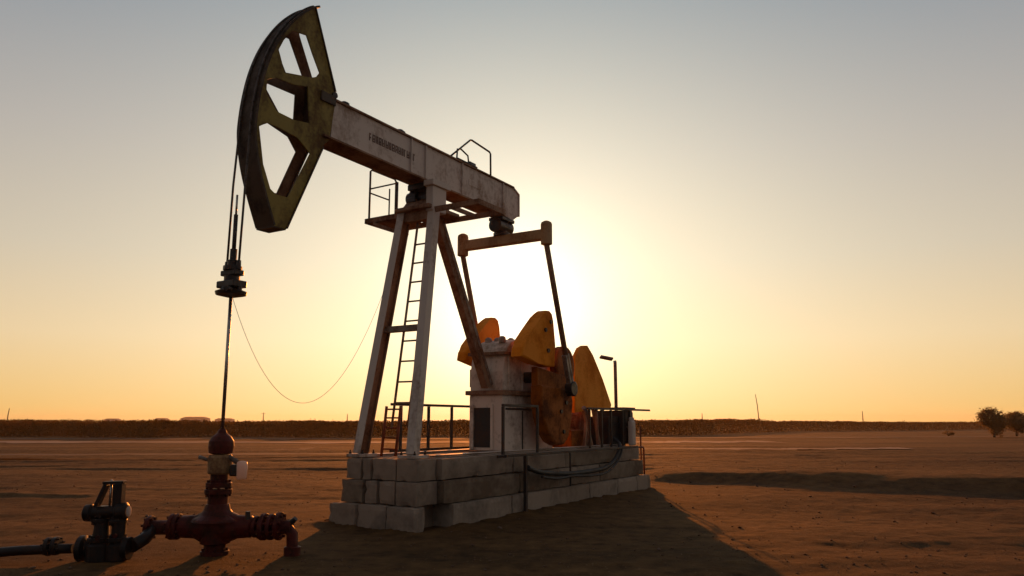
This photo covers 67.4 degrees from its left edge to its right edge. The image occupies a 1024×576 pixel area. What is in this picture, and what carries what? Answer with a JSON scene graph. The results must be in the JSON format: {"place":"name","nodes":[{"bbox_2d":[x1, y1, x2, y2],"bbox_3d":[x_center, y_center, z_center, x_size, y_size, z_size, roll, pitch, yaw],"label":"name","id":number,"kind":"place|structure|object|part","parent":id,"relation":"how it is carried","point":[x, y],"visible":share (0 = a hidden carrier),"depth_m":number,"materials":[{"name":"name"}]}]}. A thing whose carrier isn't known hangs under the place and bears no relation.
{"place":"outdoors","nodes":[
{"label":"outdoors","id":0,"kind":"place"},
{"bbox_2d":[0,440,785,443],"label":"dirt road","id":1,"kind":"structure","parent":0,"point":[320,442],"depth_m":58.78,"materials":[{"name":"brown soil"}]},
{"bbox_2d":[0,423,1023,575],"bbox_3d":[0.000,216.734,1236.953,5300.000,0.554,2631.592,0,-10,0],"label":"ground","id":2,"kind":"structure","parent":0,"point":[822,480],"depth_m":13.95,"materials":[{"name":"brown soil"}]},
{"bbox_2d":[0,524,155,556],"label":"flowline","id":3,"kind":"object","parent":2,"relation":"on","point":[50,546],"visible":0.98,"depth_m":8.93,"materials":[{"name":"black paint"}]},
{"bbox_2d":[73,480,133,562],"bbox_3d":[-4.773,2.737,9.021,0.616,0.940,0.324,0,-10,0],"label":"gate valve","id":4,"kind":"object","parent":3,"relation":"attached to","point":[101,544],"visible":0.99,"depth_m":8.95,"materials":[{"name":"black paint"}]},
{"bbox_2d":[104,418,120,420],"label":"shed","id":5,"kind":"structure","parent":2,"relation":"on","point":[110,419],"depth_m":886.89,"materials":[{"name":"beige"}]},
{"bbox_2d":[0,452,371,454],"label":"dirt patch","id":6,"kind":"object","parent":2,"relation":"on","point":[179,454],"visible":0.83,"depth_m":35.54,"materials":[{"name":"soil"}]},
{"bbox_2d":[180,417,210,421],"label":"shed","id":7,"kind":"structure","parent":2,"relation":"on","point":[195,418],"depth_m":936.39,"materials":[{"name":"beige"}]},
{"bbox_2d":[140,429,300,556],"bbox_3d":[-3.534,2.534,9.492,1.930,1.560,0.600,0,-10,0],"label":"wellhead","id":8,"kind":"object","parent":2,"relation":"on","point":[216,525],"visible":0.94,"depth_m":9.33,"materials":[{"name":"red paint"}]},
{"bbox_2d":[214,418,234,421],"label":"shed","id":9,"kind":"structure","parent":2,"relation":"on","point":[226,419],"depth_m":936.17,"materials":[{"name":"beige"}]},
{"bbox_2d":[329,445,650,532],"bbox_3d":[0.246,3.865,15.552,1.987,1.155,9.226,-6,-12,31],"label":"concrete footing","id":10,"kind":"object","parent":2,"relation":"on","point":[396,493],"visible":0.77,"depth_m":12.25,"materials":[{"name":"grey concrete"}]},
{"bbox_2d":[215,5,616,458],"bbox_3d":[-0.759,-0.315,14.520,2.500,6.723,11.025,-6,-12,31],"label":"pump jack","id":11,"kind":"object","parent":10,"relation":"on","point":[562,387],"visible":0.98,"depth_m":13.16,"materials":[{"name":"white paint"}]},
{"bbox_2d":[389,403,469,452],"bbox_3d":[-1.266,2.693,14.777,0.045,0.886,3.250,-6,-12,31],"label":"safety railing","id":12,"kind":"object","parent":10,"relation":"on","point":[427,448],"visible":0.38,"depth_m":14.35,"materials":[{"name":"black metal"}]},
{"bbox_2d":[497,446,637,511],"bbox_3d":[1.333,3.790,15.492,0.235,1.042,5.800,-6,-12,31],"label":"pipe bracket","id":13,"kind":"object","parent":10,"relation":"attached to","point":[525,482],"visible":0.98,"depth_m":13.64,"materials":[{"name":"black metal"}]},
{"bbox_2d":[501,404,538,454],"bbox_3d":[0.158,2.524,13.747,0.046,0.866,1.235,-6,-12,31],"label":"safety railing","id":14,"kind":"object","parent":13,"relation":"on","point":[503,426],"visible":1,"depth_m":13.43,"materials":[{"name":"black metal"}]},
{"bbox_2d":[527,437,622,479],"bbox_3d":[1.431,3.435,15.520,0.362,0.765,4.464,-5,-11,27],"label":"rubber hose","id":15,"kind":"object","parent":10,"relation":"hanging from","point":[581,473],"visible":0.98,"depth_m":15.31,"materials":[{"name":"black rubber"}]},
{"bbox_2d":[599,355,617,410],"bbox_3d":[2.396,2.723,18.700,0.473,2.171,0.200,1,-10,-7],"label":"lamp post","id":16,"kind":"object","parent":10,"relation":"on","point":[615,377],"visible":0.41,"depth_m":18.78,"materials":[{"name":"black metal"}]},
{"bbox_2d":[591,407,634,445],"bbox_3d":[2.314,3.311,18.366,0.885,0.898,1.190,-6,-12,31],"label":"electrical cabinet","id":17,"kind":"object","parent":10,"relation":"on","point":[616,425],"visible":0.55,"depth_m":18.05,"materials":[{"name":"black metal"}]},
{"bbox_3d":[2.799,3.324,18.352,0.018,0.700,0.460,-6,-12,31],"label":"door","id":18,"kind":"part","parent":17,"relation":"part of","materials":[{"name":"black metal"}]},
{"bbox_2d":[586,407,649,447],"bbox_3d":[2.548,3.246,17.897,0.047,0.866,3.550,-6,-12,31],"label":"safety railing","id":19,"kind":"object","parent":10,"relation":"on","point":[601,422],"visible":0.94,"depth_m":17.34,"materials":[{"name":"black metal"}]},
{"bbox_2d":[628,417,635,445],"bbox_3d":[2.838,3.394,18.184,0.120,0.655,0.220,-6,-12,31],"label":"white canister","id":20,"kind":"object","parent":10,"relation":"on","point":[631,433],"visible":1,"depth_m":18.11,"materials":[{"name":"plastic"}]},
{"bbox_2d":[639,426,644,474],"bbox_3d":[3.131,3.972,18.807,0.044,1.180,0.544,-6,-12,31],"label":"step rail","id":21,"kind":"object","parent":10,"relation":"on","point":[640,446],"visible":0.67,"depth_m":18.92,"materials":[{"name":"black metal"}]},
{"bbox_2d":[0,418,1010,437],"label":"scrub","id":22,"kind":"object","parent":2,"relation":"on","point":[27,427],"visible":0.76,"depth_m":85.07,"materials":[{"name":"green plant"}]},
{"bbox_2d":[942,430,953,435],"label":"bush","id":23,"kind":"object","parent":2,"relation":"on","point":[950,433],"visible":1,"depth_m":86.56,"materials":[{"name":"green plant"}]},
{"bbox_2d":[973,406,1011,437],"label":"tree","id":24,"kind":"object","parent":2,"relation":"on","point":[995,423],"visible":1,"depth_m":77.94,"materials":[{"name":"green plant"}]},
{"bbox_2d":[1001,410,1023,435],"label":"tree","id":25,"kind":"object","parent":2,"relation":"on","point":[1015,419],"visible":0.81,"depth_m":83.90,"materials":[{"name":"green plant"}]},
{"bbox_2d":[0,436,1023,439],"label":"dirt patch","id":26,"kind":"object","parent":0,"point":[468,438],"visible":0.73,"depth_m":72.42,"materials":[{"name":"soil"}]},
{"bbox_2d":[0,0,1023,421],"label":"sky","id":27,"kind":"structure","parent":0,"point":[813,209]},
{"bbox_2d":[639,447,914,449],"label":"path","id":28,"kind":"structure","parent":0,"point":[785,448],"depth_m":45.73,"materials":[{"name":"brown soil"}]}
]}

